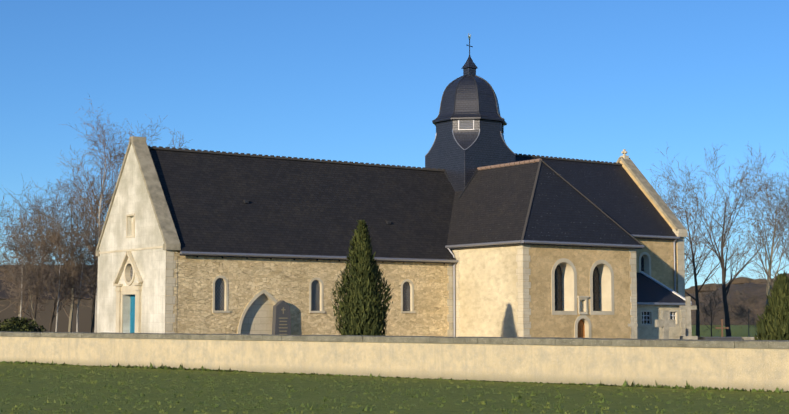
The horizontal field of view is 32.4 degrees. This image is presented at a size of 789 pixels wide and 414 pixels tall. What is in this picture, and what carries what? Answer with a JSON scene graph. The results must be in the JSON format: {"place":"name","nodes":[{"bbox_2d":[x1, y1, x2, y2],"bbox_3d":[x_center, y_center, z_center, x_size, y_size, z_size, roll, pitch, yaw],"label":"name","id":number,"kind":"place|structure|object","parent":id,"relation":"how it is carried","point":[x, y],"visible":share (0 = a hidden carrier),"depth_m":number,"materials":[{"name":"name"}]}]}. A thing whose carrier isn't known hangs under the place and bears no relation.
{"place":"outdoors","nodes":[
{"label":"outdoors","id":0,"kind":"place"},
{"bbox_2d":[0,265,96,332],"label":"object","id":1,"kind":"structure","parent":0,"point":[84,319],"depth_m":164.88,"materials":[{"name":"brown plant"}]},
{"bbox_2d":[165,250,452,336],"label":"church nave","id":2,"kind":"structure","parent":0,"point":[228,295],"depth_m":67.68,"materials":[{"name":"beige stone"}]},
{"bbox_2d":[96,136,180,332],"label":"gable wall","id":3,"kind":"structure","parent":2,"relation":"attached to","point":[138,238],"depth_m":66.98,"materials":[{"name":"paint"}]},
{"bbox_2d":[149,149,681,259],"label":"church roofs","id":4,"kind":"structure","parent":2,"relation":"on","point":[294,207],"depth_m":72.25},
{"bbox_2d":[148,145,679,336],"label":"church gutters and ridges","id":5,"kind":"object","parent":4,"relation":"attached to","point":[380,259],"visible":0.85,"depth_m":72.20,"materials":[{"name":"metal"}]},
{"bbox_2d":[444,169,477,198],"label":"roof flashing","id":6,"kind":"object","parent":4,"relation":"on","point":[474,174],"visible":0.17,"depth_m":77.56,"materials":[{"name":"grey metal"}]},
{"bbox_2d":[0,325,788,413],"bbox_3d":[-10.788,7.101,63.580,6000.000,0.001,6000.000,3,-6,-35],"label":"field ground","id":7,"kind":"structure","parent":0,"point":[452,394],"depth_m":33.21,"materials":[{"name":"green plant"}]},
{"bbox_2d":[0,182,79,318],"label":"bare tree","id":8,"kind":"object","parent":7,"relation":"on","point":[33,241],"visible":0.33,"depth_m":105.07,"materials":[{"name":"brown plant"}]},
{"bbox_2d":[23,175,104,331],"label":"bare tree","id":9,"kind":"object","parent":7,"relation":"on","point":[52,314],"visible":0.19,"depth_m":108.38,"materials":[{"name":"brown plant"}]},
{"bbox_2d":[33,144,125,332],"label":"bare tree","id":10,"kind":"object","parent":7,"relation":"on","point":[93,317],"visible":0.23,"depth_m":112.34,"materials":[{"name":"brown plant"}]},
{"bbox_2d":[65,228,96,309],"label":"bare tree","id":11,"kind":"object","parent":7,"relation":"on","point":[85,306],"visible":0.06,"depth_m":118.44,"materials":[{"name":"brown plant"}]},
{"bbox_2d":[0,331,788,391],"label":"cemetery wall","id":12,"kind":"structure","parent":7,"relation":"on","point":[747,365],"depth_m":41.85,"materials":[{"name":"beige stone"}]},
{"bbox_2d":[0,360,788,392],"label":"wall weeds","id":13,"kind":"object","parent":7,"relation":"on","point":[625,384],"depth_m":43.04,"materials":[{"name":"green plant"}]},
{"bbox_2d":[664,187,719,283],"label":"bare tree","id":14,"kind":"object","parent":7,"relation":"on","point":[689,276],"visible":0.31,"depth_m":133.54,"materials":[{"name":"brown plant"}]},
{"bbox_2d":[650,144,753,336],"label":"bare tree","id":15,"kind":"object","parent":7,"relation":"on","point":[696,286],"visible":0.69,"depth_m":116.89,"materials":[{"name":"brown plant"}]},
{"bbox_2d":[691,276,733,336],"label":"bare tree","id":16,"kind":"object","parent":7,"relation":"on","point":[701,294],"visible":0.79,"depth_m":124.13,"materials":[{"name":"brown plant"}]},
{"bbox_2d":[652,144,786,336],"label":"bare tree","id":17,"kind":"object","parent":7,"relation":"on","point":[725,293],"visible":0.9,"depth_m":111.37,"materials":[{"name":"brown plant"}]},
{"bbox_2d":[720,290,763,336],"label":"bare tree","id":18,"kind":"object","parent":7,"relation":"on","point":[748,309],"visible":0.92,"depth_m":128.96,"materials":[{"name":"brown plant"}]},
{"bbox_2d":[722,141,788,304],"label":"bare tree","id":19,"kind":"object","parent":7,"relation":"on","point":[763,240],"visible":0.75,"depth_m":106.89,"materials":[{"name":"brown plant"}]},
{"bbox_2d":[760,177,788,249],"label":"bare tree","id":20,"kind":"object","parent":7,"relation":"on","point":[781,207],"visible":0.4,"depth_m":113.58,"materials":[{"name":"brown plant"}]},
{"bbox_2d":[0,0,788,288],"label":"sky","id":21,"kind":"structure","parent":0,"point":[365,81],"materials":[{"name":"blue"}]},
{"bbox_2d":[425,33,515,191],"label":"church tower","id":22,"kind":"structure","parent":0,"point":[469,122],"depth_m":78.78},
{"bbox_2d":[452,244,636,338],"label":"transept wall","id":23,"kind":"structure","parent":0,"point":[522,290],"depth_m":71.39,"materials":[{"name":"beige stone"}]},
{"bbox_2d":[616,149,687,296],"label":"church choir","id":24,"kind":"structure","parent":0,"point":[654,258],"depth_m":82.91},
{"bbox_2d":[636,271,691,338],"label":"annex","id":25,"kind":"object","parent":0,"point":[655,297],"visible":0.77,"depth_m":77.31,"materials":[{"name":"white paint"}]},
{"bbox_2d":[685,282,773,324],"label":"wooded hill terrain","id":26,"kind":"structure","parent":0,"point":[757,289],"depth_m":379.92,"materials":[{"name":"brown plant"}]},
{"bbox_2d":[685,273,788,294],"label":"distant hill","id":27,"kind":"structure","parent":26,"relation":"on","point":[735,281],"depth_m":483.40,"materials":[{"name":"brown plant"}]},
{"label":"churchyard ground","id":28,"kind":"structure","parent":0,"visible":0},
{"bbox_2d":[0,316,47,331],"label":"evergreen shrub","id":29,"kind":"object","parent":28,"relation":"on","point":[14,324],"visible":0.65,"depth_m":79.22,"materials":[{"name":"green plant"}]},
{"bbox_2d":[0,234,56,318],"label":"bare tree","id":30,"kind":"object","parent":28,"relation":"on","point":[23,283],"visible":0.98,"depth_m":86.17,"materials":[{"name":"brown plant"}]},
{"bbox_2d":[0,194,58,318],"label":"bare tree","id":31,"kind":"object","parent":28,"relation":"on","point":[19,253],"visible":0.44,"depth_m":100.03,"materials":[{"name":"brown plant"}]},
{"bbox_2d":[0,209,64,323],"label":"bare tree","id":32,"kind":"object","parent":28,"relation":"on","point":[15,286],"visible":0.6,"depth_m":92.07,"materials":[{"name":"brown plant"}]},
{"bbox_2d":[0,169,98,325],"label":"bare tree","id":33,"kind":"object","parent":28,"relation":"on","point":[40,229],"visible":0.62,"depth_m":97.77,"materials":[{"name":"brown plant"}]},
{"bbox_2d":[0,157,115,331],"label":"bare tree","id":34,"kind":"object","parent":28,"relation":"on","point":[70,317],"visible":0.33,"depth_m":99.64,"materials":[{"name":"brown plant"}]},
{"bbox_2d":[26,217,95,331],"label":"bare tree","id":35,"kind":"object","parent":28,"relation":"on","point":[69,269],"visible":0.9,"depth_m":87.81,"materials":[{"name":"brown plant"}]},
{"bbox_2d":[33,214,103,331],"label":"bare tree","id":36,"kind":"object","parent":28,"relation":"on","point":[98,234],"visible":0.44,"depth_m":89.88,"materials":[{"name":"brown plant"}]},
{"bbox_2d":[29,96,159,332],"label":"bare tree","id":37,"kind":"object","parent":28,"relation":"on","point":[117,156],"visible":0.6,"depth_m":96.34,"materials":[{"name":"brown plant"}]},
{"bbox_2d":[87,225,101,287],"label":"bare tree","id":38,"kind":"object","parent":28,"relation":"on","point":[94,255],"visible":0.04,"depth_m":93.06,"materials":[{"name":"brown plant"}]},
{"bbox_2d":[78,114,192,211],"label":"bare tree","id":39,"kind":"object","parent":28,"relation":"on","point":[173,140],"visible":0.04,"depth_m":105.79,"materials":[{"name":"brown plant"}]},
{"bbox_2d":[272,300,290,334],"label":"memorial stele","id":40,"kind":"object","parent":28,"relation":"on","point":[281,321],"visible":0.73,"depth_m":66.94,"materials":[{"name":"stone"}]},
{"bbox_2d":[330,219,392,335],"bbox_3d":[-1.331,3.537,57.366,2.571,6.091,2.551,3,-6,-35],"label":"cypress tree","id":41,"kind":"object","parent":28,"relation":"on","point":[360,310],"visible":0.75,"depth_m":56.80,"materials":[{"name":"green plant"}]},
{"bbox_2d":[628,317,637,338],"bbox_3d":[11.212,6.114,63.354,0.601,1.930,0.420,0,-5,-5],"label":"grave cross","id":42,"kind":"object","parent":28,"relation":"on","point":[632,325],"visible":0.38,"depth_m":63.33,"materials":[{"name":"stone"}]},
{"bbox_2d":[655,310,674,338],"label":"stone cross","id":43,"kind":"object","parent":28,"relation":"on","point":[665,323],"visible":0.65,"depth_m":65.30,"materials":[{"name":"stone"}]},
{"bbox_2d":[680,296,697,339],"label":"stone cross","id":44,"kind":"object","parent":28,"relation":"on","point":[687,307],"visible":0.56,"depth_m":67.29,"materials":[{"name":"stone"}]},
{"bbox_2d":[715,319,728,336],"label":"iron grave cross","id":45,"kind":"object","parent":28,"relation":"on","point":[721,327],"visible":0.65,"depth_m":69.28,"materials":[{"name":"brown metal"}]},
{"bbox_2d":[698,337,757,339],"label":"grave slabs","id":46,"kind":"structure","parent":28,"relation":"on","point":[725,338],"depth_m":68.73,"materials":[{"name":"stone"}]},
{"bbox_2d":[733,172,788,286],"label":"bare tree","id":47,"kind":"object","parent":28,"relation":"on","point":[769,224],"visible":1,"depth_m":104.47,"materials":[{"name":"brown plant"}]},
{"bbox_2d":[754,271,788,339],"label":"thuja tree","id":48,"kind":"object","parent":28,"relation":"on","point":[772,323],"visible":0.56,"depth_m":46.11,"materials":[{"name":"green plant"}]}
]}

